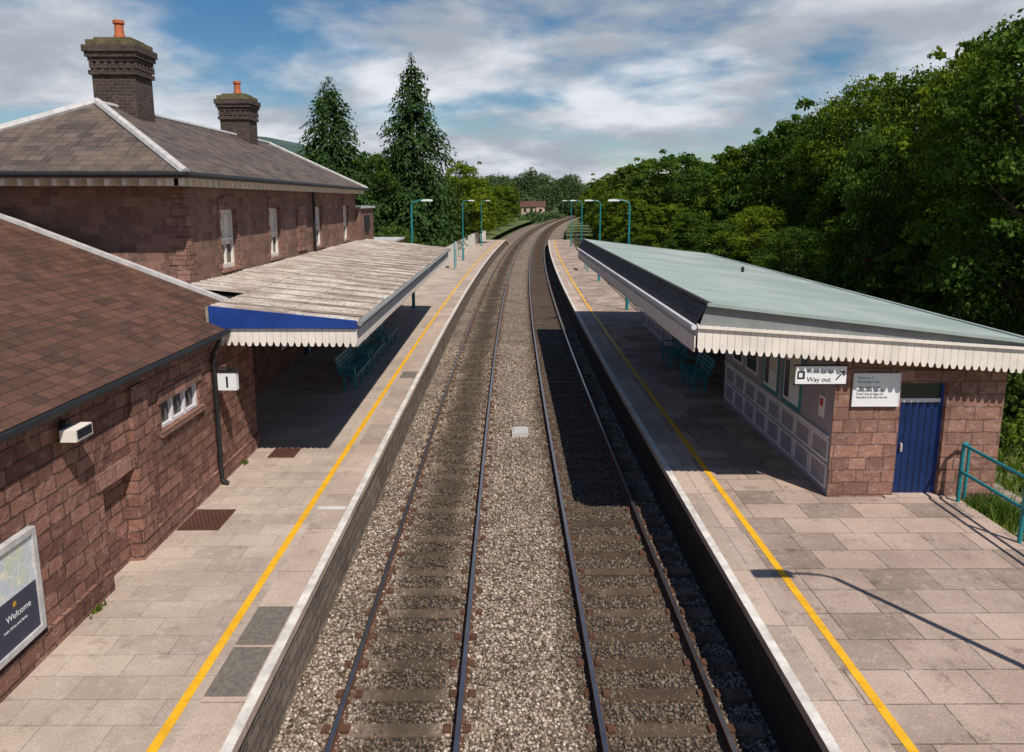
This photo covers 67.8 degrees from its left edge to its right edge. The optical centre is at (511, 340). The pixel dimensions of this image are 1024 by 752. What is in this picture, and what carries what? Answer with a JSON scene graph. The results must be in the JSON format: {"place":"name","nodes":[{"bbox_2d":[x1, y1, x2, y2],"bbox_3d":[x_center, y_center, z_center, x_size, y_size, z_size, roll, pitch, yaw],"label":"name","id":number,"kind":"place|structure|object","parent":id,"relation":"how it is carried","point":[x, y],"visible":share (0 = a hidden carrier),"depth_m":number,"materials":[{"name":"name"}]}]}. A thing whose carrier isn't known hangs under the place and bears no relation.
{"place":"outdoors","nodes":[
{"label":"outdoors","id":0,"kind":"place"},
{"bbox_2d":[258,136,558,204],"bbox_3d":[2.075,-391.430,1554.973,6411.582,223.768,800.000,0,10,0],"label":"hills","id":1,"kind":"structure","parent":0,"point":[288,145],"depth_m":1898.92,"materials":[{"name":"green plant"}]},
{"bbox_2d":[0,0,1023,188],"label":"sky","id":2,"kind":"structure","parent":0,"point":[555,88],"materials":[{"name":"blue"}]},
{"bbox_2d":[490,205,570,239],"bbox_3d":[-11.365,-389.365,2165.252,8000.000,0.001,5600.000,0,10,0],"label":"ground","id":3,"kind":"structure","parent":0,"point":[506,233],"depth_m":170.12,"materials":[{"name":"green plant"}]},
{"bbox_2d":[0,213,260,702],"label":"station annex","id":4,"kind":"object","parent":3,"relation":"on","point":[126,358],"visible":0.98,"depth_m":11.52,"materials":[{"name":"brown brick"}]},
{"bbox_2d":[0,526,46,669],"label":"poster board","id":5,"kind":"object","parent":4,"relation":"attached to","point":[23,622],"visible":1,"depth_m":8.62,"materials":[{"name":"metal"}]},
{"bbox_2d":[57,420,92,442],"bbox_3d":[-5.492,1.115,9.518,0.310,0.220,0.380,0,10,0],"label":"flood light","id":6,"kind":"object","parent":4,"relation":"attached to","point":[75,432],"visible":1,"depth_m":9.46,"materials":[{"name":"metal"}]},
{"bbox_2d":[160,383,197,427],"bbox_3d":[-5.760,1.098,13.056,0.090,0.460,1.550,0,10,0],"label":"window","id":7,"kind":"structure","parent":4,"relation":"in","point":[174,407],"depth_m":13.17,"materials":[{"name":"paint"}]},
{"bbox_2d":[216,367,238,389],"bbox_3d":[-5.403,0.723,14.398,0.460,0.435,0.140,0,10,0],"label":"platform number sign","id":8,"kind":"object","parent":4,"relation":"attached to","point":[228,379],"visible":1,"depth_m":14.35,"materials":[{"name":"metal"}]},
{"bbox_2d":[192,239,450,346],"bbox_3d":[-5.073,-2.150,25.987,4.288,1.524,23.050,0,10,0],"label":"platform canopy","id":9,"kind":"object","parent":4,"relation":"attached to","point":[356,293],"visible":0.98,"depth_m":17.63,"materials":[{"name":"blue paint"}]},
{"bbox_2d":[355,206,404,242],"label":"end block","id":10,"kind":"structure","parent":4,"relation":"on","point":[364,223],"depth_m":36.86,"materials":[{"name":"brick"}]},
{"bbox_2d":[0,240,508,751],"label":"station platform","id":11,"kind":"structure","parent":3,"relation":"on","point":[194,640],"depth_m":11.04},
{"bbox_2d":[88,599,106,618],"bbox_3d":[-5.565,3.582,10.201,0.150,0.097,0.449,0,10,0],"label":"weed","id":12,"kind":"object","parent":11,"relation":"on","point":[99,609],"visible":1,"depth_m":10.19,"materials":[{"name":"green plant"}]},
{"bbox_2d":[0,186,356,395],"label":"walls","id":13,"kind":"structure","parent":11,"relation":"on","point":[128,223],"depth_m":17.09,"materials":[{"name":"stone"}]},
{"bbox_2d":[0,178,363,193],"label":"eaves brackets","id":14,"kind":"object","parent":13,"relation":"on","point":[117,182],"visible":0.99,"depth_m":16.13,"materials":[{"name":"wood"}]},
{"bbox_2d":[0,105,361,186],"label":"roof","id":15,"kind":"structure","parent":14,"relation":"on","point":[93,138],"depth_m":17.58,"materials":[{"name":"tile"}]},
{"bbox_2d":[80,19,157,122],"bbox_3d":[-10.193,-6.694,19.969,1.460,3.180,1.310,0,10,0],"label":"chimney","id":16,"kind":"object","parent":15,"relation":"on","point":[122,70],"visible":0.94,"depth_m":19.51,"materials":[{"name":"brick"}]},
{"bbox_2d":[0,98,367,187],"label":"ridge and hip flashing","id":17,"kind":"structure","parent":15,"relation":"on","point":[145,140],"depth_m":17.92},
{"bbox_2d":[0,171,368,190],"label":"eaves and gutter","id":18,"kind":"object","parent":15,"relation":"attached to","point":[108,174],"visible":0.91,"depth_m":15.59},
{"bbox_2d":[213,81,260,144],"bbox_3d":[-10.238,-8.152,28.547,1.410,2.960,1.310,0,10,0],"label":"chimney","id":19,"kind":"object","parent":15,"relation":"on","point":[237,109],"visible":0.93,"depth_m":28.07,"materials":[{"name":"brick"}]},
{"bbox_2d":[163,186,350,283],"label":"stone dressings","id":20,"kind":"structure","parent":13,"relation":"attached to","point":[178,202],"depth_m":17.09,"materials":[{"name":"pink stone"}]},
{"bbox_2d":[219,206,346,355],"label":"windows and doors","id":21,"kind":"structure","parent":13,"relation":"attached to","point":[226,230],"depth_m":23.13,"materials":[{"name":"beige paint"}]},
{"bbox_2d":[312,192,316,251],"bbox_3d":[-7.144,-4.302,27.539,0.092,2.250,0.092,4,11,22],"label":"downpipe","id":22,"kind":"object","parent":13,"relation":"attached to","point":[314,221],"visible":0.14,"depth_m":27.51,"materials":[{"name":"metal"}]},
{"bbox_2d":[177,509,235,530],"bbox_3d":[-5.239,3.083,13.092,0.690,0.019,0.840,0,10,0],"label":"manhole cover","id":23,"kind":"object","parent":11,"relation":"in","point":[207,519],"visible":1,"depth_m":13.08,"materials":[{"name":"metal"}]},
{"bbox_2d":[268,448,300,457],"bbox_3d":[-4.942,2.449,16.561,0.560,0.019,0.590,0,10,0],"label":"manhole cover","id":24,"kind":"object","parent":11,"relation":"in","point":[284,452],"visible":1,"depth_m":16.50,"materials":[{"name":"metal"}]},
{"bbox_2d":[334,344,370,388],"bbox_3d":[-4.806,0.763,23.090,0.679,0.987,2.400,0,10,0],"label":"platform bench","id":25,"kind":"object","parent":11,"relation":"on","point":[355,368],"visible":0.98,"depth_m":22.94,"materials":[{"name":"teal paint"}]},
{"bbox_2d":[355,335,384,368],"bbox_3d":[-4.821,0.259,25.844,0.679,0.987,2.400,0,10,0],"label":"platform bench","id":26,"kind":"object","parent":11,"relation":"on","point":[373,348],"visible":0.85,"depth_m":25.81,"materials":[{"name":"teal paint"}]},
{"bbox_2d":[374,321,396,348],"bbox_3d":[-4.837,-0.317,28.992,0.679,0.987,2.200,0,10,0],"label":"platform bench","id":27,"kind":"object","parent":11,"relation":"on","point":[386,333],"visible":0.74,"depth_m":28.82,"materials":[{"name":"teal paint"}]},
{"bbox_2d":[410,199,432,308],"bbox_3d":[-4.511,-4.309,38.328,1.161,5.480,0.200,0,10,0],"label":"platform lamp","id":28,"kind":"object","parent":11,"relation":"on","point":[413,300],"visible":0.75,"depth_m":38.08,"materials":[{"name":"metal"}]},
{"bbox_2d":[415,230,485,290],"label":"white fence","id":29,"kind":"object","parent":11,"relation":"on","point":[473,240],"visible":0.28,"depth_m":77.35,"materials":[{"name":"paint"}]},
{"bbox_2d":[462,200,473,260],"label":"platform lamp","id":30,"kind":"object","parent":11,"relation":"on","point":[462,233],"visible":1,"depth_m":69.41,"materials":[{"name":"teal metal"}]},
{"bbox_2d":[403,214,560,240],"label":"grass verge","id":31,"kind":"object","parent":3,"relation":"on","point":[495,233],"depth_m":158.19,"materials":[{"name":"green plant"}]},
{"bbox_2d":[293,76,390,235],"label":"conifer tree","id":32,"kind":"object","parent":31,"relation":"on","point":[327,155],"visible":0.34,"depth_m":63.26,"materials":[{"name":"green plant"}]},
{"bbox_2d":[349,149,413,232],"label":"broadleaf tree","id":33,"kind":"object","parent":31,"relation":"on","point":[377,160],"visible":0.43,"depth_m":71.07,"materials":[{"name":"green plant"}]},
{"bbox_2d":[374,223,417,243],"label":"shrub","id":34,"kind":"object","parent":31,"relation":"on","point":[394,230],"visible":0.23,"depth_m":62.80,"materials":[{"name":"green plant"}]},
{"bbox_2d":[368,52,473,249],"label":"conifer tree","id":35,"kind":"object","parent":31,"relation":"on","point":[431,219],"visible":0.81,"depth_m":72.45,"materials":[{"name":"green plant"}]},
{"bbox_2d":[433,159,489,234],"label":"broadleaf tree","id":36,"kind":"object","parent":31,"relation":"on","point":[466,185],"visible":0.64,"depth_m":93.30,"materials":[{"name":"green plant"}]},
{"bbox_2d":[456,185,499,233],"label":"broadleaf tree","id":37,"kind":"object","parent":31,"relation":"on","point":[490,225],"visible":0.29,"depth_m":97.70,"materials":[{"name":"green plant"}]},
{"bbox_2d":[476,186,509,224],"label":"broadleaf tree","id":38,"kind":"object","parent":31,"relation":"on","point":[498,215],"visible":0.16,"depth_m":125.82,"materials":[{"name":"green plant"}]},
{"bbox_2d":[486,186,511,229],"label":"broadleaf tree","id":39,"kind":"object","parent":31,"relation":"on","point":[501,202],"visible":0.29,"depth_m":146.64,"materials":[{"name":"green plant"}]},
{"bbox_2d":[492,185,521,218],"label":"broadleaf tree","id":40,"kind":"object","parent":31,"relation":"on","point":[509,191],"visible":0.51,"depth_m":170.90,"materials":[{"name":"green plant"}]},
{"bbox_2d":[520,199,545,214],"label":"cottage","id":41,"kind":"structure","parent":31,"relation":"on","point":[532,206],"depth_m":258.32,"materials":[{"name":"beige paint"}]},
{"bbox_2d":[269,215,779,751],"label":"ballast","id":42,"kind":"structure","parent":3,"relation":"on","point":[515,325],"depth_m":12.97,"materials":[{"name":"grey gravel"}]},
{"bbox_2d":[315,215,574,751],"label":"railway track","id":43,"kind":"structure","parent":42,"relation":"on","point":[398,731],"depth_m":12.98,"materials":[{"name":"metal"}]},
{"bbox_2d":[512,427,527,436],"bbox_3d":[0.219,2.595,21.291,0.450,0.230,0.550,0,10,0],"label":"trackside cable box","id":44,"kind":"object","parent":42,"relation":"on","point":[519,431],"visible":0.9,"depth_m":21.05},
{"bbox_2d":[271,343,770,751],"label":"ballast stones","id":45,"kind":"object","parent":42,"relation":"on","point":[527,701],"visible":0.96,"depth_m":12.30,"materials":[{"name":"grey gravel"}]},
{"bbox_2d":[525,216,765,751],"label":"railway track","id":46,"kind":"structure","parent":42,"relation":"on","point":[711,697],"depth_m":13.45,"materials":[{"name":"metal"}]},
{"bbox_2d":[383,167,736,224],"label":"distant trees","id":47,"kind":"object","parent":3,"relation":"on","point":[538,187],"visible":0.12,"depth_m":332.49,"materials":[{"name":"green plant"}]},
{"bbox_2d":[548,240,1023,751],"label":"station platform","id":48,"kind":"structure","parent":3,"relation":"on","point":[864,624],"depth_m":11.34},
{"bbox_2d":[584,200,600,280],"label":"platform lamp","id":49,"kind":"object","parent":48,"relation":"on","point":[599,226],"visible":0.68,"depth_m":51.42,"materials":[{"name":"teal metal"}]},
{"bbox_2d":[608,199,630,309],"bbox_3d":[5.286,-4.229,37.886,1.161,5.480,0.200,0,10,0],"label":"platform lamp","id":50,"kind":"object","parent":48,"relation":"on","point":[626,303],"visible":0.69,"depth_m":37.62,"materials":[{"name":"metal"}]},
{"bbox_2d":[660,338,688,368],"bbox_3d":[5.460,0.321,25.503,0.679,0.987,1.800,0,10,0],"label":"platform bench","id":51,"kind":"object","parent":48,"relation":"on","point":[672,351],"visible":0.86,"depth_m":25.46,"materials":[{"name":"teal paint"}]},
{"bbox_2d":[679,351,715,391],"bbox_3d":[5.476,0.861,22.552,0.679,0.987,1.800,0,10,0],"label":"platform bench","id":52,"kind":"object","parent":48,"relation":"on","point":[694,371],"visible":0.96,"depth_m":22.41,"materials":[{"name":"teal paint"}]},
{"bbox_2d":[643,312,835,494],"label":"panelled walls","id":53,"kind":"structure","parent":48,"relation":"on","point":[809,406],"depth_m":16.03,"materials":[{"name":"grey paint"}]},
{"bbox_2d":[643,312,829,487],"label":"panel trim","id":54,"kind":"structure","parent":53,"relation":"attached to","point":[816,430],"depth_m":16.68,"materials":[{"name":"paint"}]},
{"bbox_2d":[732,350,758,375],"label":"windows","id":55,"kind":"structure","parent":53,"relation":"attached to","point":[751,363],"depth_m":18.65,"materials":[{"name":"glass"}]},
{"bbox_2d":[762,352,803,412],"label":"timetable boards","id":56,"kind":"object","parent":53,"relation":"attached to","point":[790,394],"visible":0.59,"depth_m":16.26,"materials":[{"name":"teal paint"}]},
{"bbox_2d":[577,239,1023,372],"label":"platform canopy","id":57,"kind":"object","parent":53,"relation":"attached to","point":[715,303],"visible":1,"depth_m":13.87,"materials":[{"name":"metal"}]},
{"bbox_2d":[793,358,848,384],"bbox_3d":[5.462,0.396,13.432,0.960,0.815,0.044,0,10,0],"label":"way out sign","id":58,"kind":"object","parent":57,"relation":"attached to","point":[820,374],"visible":1,"depth_m":13.46,"materials":[{"name":"metal"}]},
{"bbox_2d":[818,394,825,417],"bbox_3d":[5.836,1.237,14.352,0.023,0.400,0.230,0,10,0],"label":"warning sign","id":59,"kind":"object","parent":53,"relation":"attached to","point":[821,410],"visible":1,"depth_m":14.33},
{"bbox_2d":[826,357,957,497],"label":"stone dressings","id":60,"kind":"structure","parent":48,"relation":"on","point":[838,438],"depth_m":13.85,"materials":[{"name":"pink stone"}]},
{"bbox_2d":[841,358,1007,501],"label":"stone walls","id":61,"kind":"structure","parent":48,"relation":"on","point":[973,406],"depth_m":13.93,"materials":[{"name":"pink stone"}]},
{"bbox_2d":[851,373,901,406],"bbox_3d":[6.561,0.894,13.726,0.860,0.620,0.034,0,10,0],"label":"notice board","id":62,"kind":"object","parent":61,"relation":"attached to","point":[875,389],"visible":1,"depth_m":13.71,"materials":[{"name":"paint"}]},
{"bbox_2d":[892,383,944,492],"bbox_3d":[7.465,1.815,14.055,0.830,2.170,0.100,0,10,0],"label":"door","id":63,"kind":"structure","parent":61,"relation":"in","point":[920,416],"depth_m":14.05,"materials":[{"name":"blue paint"}]},
{"bbox_2d":[956,442,1023,543],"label":"handrail","id":64,"kind":"object","parent":48,"relation":"on","point":[965,445],"visible":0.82,"depth_m":13.24,"materials":[{"name":"teal metal"}]},
{"bbox_2d":[566,219,1023,497],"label":"grass bank","id":65,"kind":"structure","parent":0,"point":[575,227],"depth_m":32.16,"materials":[{"name":"green plant"}]},
{"bbox_2d":[576,181,600,233],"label":"broadleaf tree","id":66,"kind":"object","parent":65,"relation":"on","point":[590,184],"visible":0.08,"depth_m":132.23,"materials":[{"name":"green plant"}]},
{"bbox_2d":[578,173,619,220],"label":"broadleaf tree","id":67,"kind":"object","parent":65,"relation":"on","point":[603,181],"visible":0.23,"depth_m":114.82,"materials":[{"name":"green plant"}]},
{"bbox_2d":[582,191,625,236],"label":"broadleaf tree","id":68,"kind":"object","parent":65,"relation":"on","point":[602,198],"visible":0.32,"depth_m":96.81,"materials":[{"name":"green plant"}]},
{"bbox_2d":[592,195,641,237],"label":"broadleaf tree","id":69,"kind":"object","parent":65,"relation":"on","point":[610,206],"visible":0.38,"depth_m":87.76,"materials":[{"name":"green plant"}]},
{"bbox_2d":[596,166,643,210],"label":"broadleaf tree","id":70,"kind":"object","parent":65,"relation":"on","point":[618,175],"visible":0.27,"depth_m":101.09,"materials":[{"name":"green plant"}]},
{"bbox_2d":[609,199,649,239],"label":"broadleaf tree","id":71,"kind":"object","parent":65,"relation":"on","point":[634,204],"visible":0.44,"depth_m":78.54,"materials":[{"name":"green plant"}]},
{"bbox_2d":[621,205,663,246],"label":"broadleaf tree","id":72,"kind":"object","parent":65,"relation":"on","point":[636,222],"visible":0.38,"depth_m":70.70,"materials":[{"name":"green plant"}]},
{"bbox_2d":[614,157,672,227],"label":"broadleaf tree","id":73,"kind":"object","parent":65,"relation":"on","point":[635,183],"visible":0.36,"depth_m":89.35,"materials":[{"name":"green plant"}]},
{"bbox_2d":[636,203,697,249],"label":"broadleaf tree","id":74,"kind":"object","parent":65,"relation":"on","point":[662,228],"visible":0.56,"depth_m":63.11,"materials":[{"name":"green plant"}]},
{"bbox_2d":[640,149,718,230],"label":"broadleaf tree","id":75,"kind":"object","parent":65,"relation":"on","point":[686,161],"visible":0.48,"depth_m":81.54,"materials":[{"name":"green plant"}]},
{"bbox_2d":[659,212,721,252],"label":"broadleaf tree","id":76,"kind":"object","parent":65,"relation":"on","point":[688,219],"visible":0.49,"depth_m":55.95,"materials":[{"name":"green plant"}]},
{"bbox_2d":[667,167,738,230],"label":"broadleaf tree","id":77,"kind":"object","parent":65,"relation":"on","point":[687,195],"visible":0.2,"depth_m":70.57,"materials":[{"name":"green plant"}]},
{"bbox_2d":[682,219,759,263],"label":"broadleaf tree","id":78,"kind":"object","parent":65,"relation":"on","point":[708,245],"visible":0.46,"depth_m":49.44,"materials":[{"name":"green plant"}]},
{"bbox_2d":[701,162,742,212],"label":"broadleaf tree","id":79,"kind":"object","parent":65,"relation":"on","point":[727,170],"visible":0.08,"depth_m":82.95,"materials":[{"name":"green plant"}]},
{"bbox_2d":[688,145,757,254],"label":"broadleaf tree","id":80,"kind":"object","parent":65,"relation":"on","point":[731,157],"visible":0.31,"depth_m":64.24,"materials":[{"name":"green plant"}]},
{"bbox_2d":[431,218,1023,449],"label":"undergrowth","id":81,"kind":"object","parent":65,"relation":"on","point":[1013,434],"visible":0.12,"depth_m":17.98,"materials":[{"name":"green plant"}]},
{"bbox_2d":[716,135,790,247],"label":"broadleaf tree","id":82,"kind":"object","parent":65,"relation":"on","point":[758,150],"visible":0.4,"depth_m":56.32,"materials":[{"name":"green plant"}]},
{"bbox_2d":[711,204,797,270],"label":"broadleaf tree","id":83,"kind":"object","parent":65,"relation":"on","point":[747,239],"visible":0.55,"depth_m":43.15,"materials":[{"name":"green plant"}]},
{"bbox_2d":[733,127,788,223],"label":"broadleaf tree","id":84,"kind":"object","parent":65,"relation":"on","point":[740,164],"visible":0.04,"depth_m":61.34,"materials":[{"name":"green plant"}]},
{"bbox_2d":[740,112,837,274],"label":"broadleaf tree","id":85,"kind":"object","parent":65,"relation":"on","point":[765,177],"visible":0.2,"depth_m":50.88,"materials":[{"name":"green plant"}]},
{"bbox_2d":[749,225,844,281],"bbox_3d":[14.276,-3.324,38.170,4.970,4.858,5.595,6,12,28],"label":"broadleaf tree","id":86,"kind":"object","parent":65,"relation":"on","point":[798,257],"visible":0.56,"depth_m":37.45,"materials":[{"name":"green plant"}]},
{"bbox_2d":[764,112,862,263],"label":"broadleaf tree","id":87,"kind":"object","parent":65,"relation":"on","point":[819,129],"visible":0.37,"depth_m":44.73,"materials":[{"name":"green plant"}]},
{"bbox_2d":[799,262,860,291],"bbox_3d":[12.782,-1.514,32.013,4.639,3.573,4.301,-10,14,-43],"label":"shrub","id":88,"kind":"object","parent":65,"relation":"on","point":[809,272],"visible":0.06,"depth_m":31.40,"materials":[{"name":"green plant"}]},
{"bbox_2d":[779,96,888,243],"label":"broadleaf tree","id":89,"kind":"object","parent":65,"relation":"on","point":[806,102],"visible":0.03,"depth_m":47.77,"materials":[{"name":"green plant"}]},
{"bbox_2d":[801,220,891,298],"bbox_3d":[14.622,-2.596,32.954,4.093,5.344,4.416,4,11,20],"label":"broadleaf tree","id":90,"kind":"object","parent":65,"relation":"on","point":[818,261],"visible":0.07,"depth_m":32.85,"materials":[{"name":"green plant"}]},
{"bbox_2d":[784,68,924,256],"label":"broadleaf tree","id":91,"kind":"object","parent":65,"relation":"on","point":[866,107],"visible":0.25,"depth_m":40.64,"materials":[{"name":"green plant"}]},
{"bbox_2d":[809,128,927,299],"bbox_3d":[13.857,-3.757,29.856,4.242,8.874,3.932,2,10,9],"label":"broadleaf tree","id":92,"kind":"object","parent":65,"relation":"on","point":[871,218],"visible":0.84,"depth_m":29.05,"materials":[{"name":"green plant"}]},
{"bbox_2d":[857,234,964,314],"bbox_3d":[14.754,-1.564,28.422,3.774,4.909,3.590,-9,14,-41],"label":"broadleaf tree","id":93,"kind":"object","parent":65,"relation":"on","point":[897,254],"visible":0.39,"depth_m":27.79,"materials":[{"name":"green plant"}]},
{"bbox_2d":[847,63,986,299],"bbox_3d":[18.625,-6.346,35.240,6.257,12.355,6.749,6,12,28],"label":"broadleaf tree","id":94,"kind":"object","parent":65,"relation":"on","point":[903,110],"visible":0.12,"depth_m":34.23,"materials":[{"name":"green plant"}]},
{"bbox_2d":[891,296,952,316],"bbox_3d":[13.147,-0.078,25.868,3.497,2.899,3.772,7,13,34],"label":"shrub","id":95,"kind":"object","parent":65,"relation":"on","point":[917,303],"visible":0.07,"depth_m":25.49,"materials":[{"name":"green plant"}]},
{"bbox_2d":[862,97,990,301],"bbox_3d":[21.568,-7.196,39.707,6.687,12.428,7.213,-4,11,-22],"label":"broadleaf tree","id":96,"kind":"object","parent":65,"relation":"on","point":[921,131],"visible":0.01,"depth_m":38.39,"materials":[{"name":"green plant"}]},
{"bbox_2d":[879,60,1012,313],"bbox_3d":[18.072,-5.226,30.804,5.508,11.695,5.790,-9,14,-40],"label":"broadleaf tree","id":97,"kind":"object","parent":65,"relation":"on","point":[916,208],"visible":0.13,"depth_m":30.71,"materials":[{"name":"green plant"}]},
{"bbox_2d":[899,13,1023,328],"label":"broadleaf tree","id":98,"kind":"object","parent":65,"relation":"on","point":[952,190],"visible":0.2,"depth_m":26.29,"materials":[{"name":"green plant"}]},
{"bbox_2d":[908,8,1023,323],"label":"broadleaf tree","id":99,"kind":"object","parent":65,"relation":"on","point":[1004,165],"visible":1,"depth_m":22.14,"materials":[{"name":"green plant"}]},
{"bbox_2d":[927,37,1021,308],"bbox_3d":[23.072,-7.547,37.157,6.300,14.214,6.622,6,12,28],"label":"broadleaf tree","id":100,"kind":"object","parent":65,"relation":"on","point":[940,53],"depth_m":36.38,"materials":[{"name":"green plant"}]},
{"bbox_2d":[926,208,1023,335],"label":"broadleaf tree","id":101,"kind":"object","parent":65,"relation":"on","point":[1004,324],"visible":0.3,"depth_m":23.78,"materials":[{"name":"green plant"}]},
{"bbox_2d":[949,486,1023,534],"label":"grass tuft","id":102,"kind":"object","parent":65,"relation":"on","point":[1007,510],"visible":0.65,"depth_m":13.60,"materials":[{"name":"green plant"}]},
{"bbox_2d":[955,496,1023,541],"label":"grass tuft","id":103,"kind":"object","parent":65,"relation":"on","point":[1009,528],"visible":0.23,"depth_m":13.11,"materials":[{"name":"green plant"}]},
{"bbox_2d":[1002,369,1023,417],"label":"shrub","id":104,"kind":"object","parent":65,"relation":"on","point":[1016,382],"visible":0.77,"depth_m":19.46,"materials":[{"name":"green plant"}]},
{"bbox_2d":[1003,263,1023,335],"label":"broadleaf tree","id":105,"kind":"object","parent":65,"relation":"on","point":[1017,271],"visible":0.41,"depth_m":21.97,"materials":[{"name":"green plant"}]},
{"bbox_2d":[993,482,1023,538],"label":"gravel path","id":106,"kind":"structure","parent":0,"point":[1007,493],"depth_m":14.87,"materials":[{"name":"beige gravel"}]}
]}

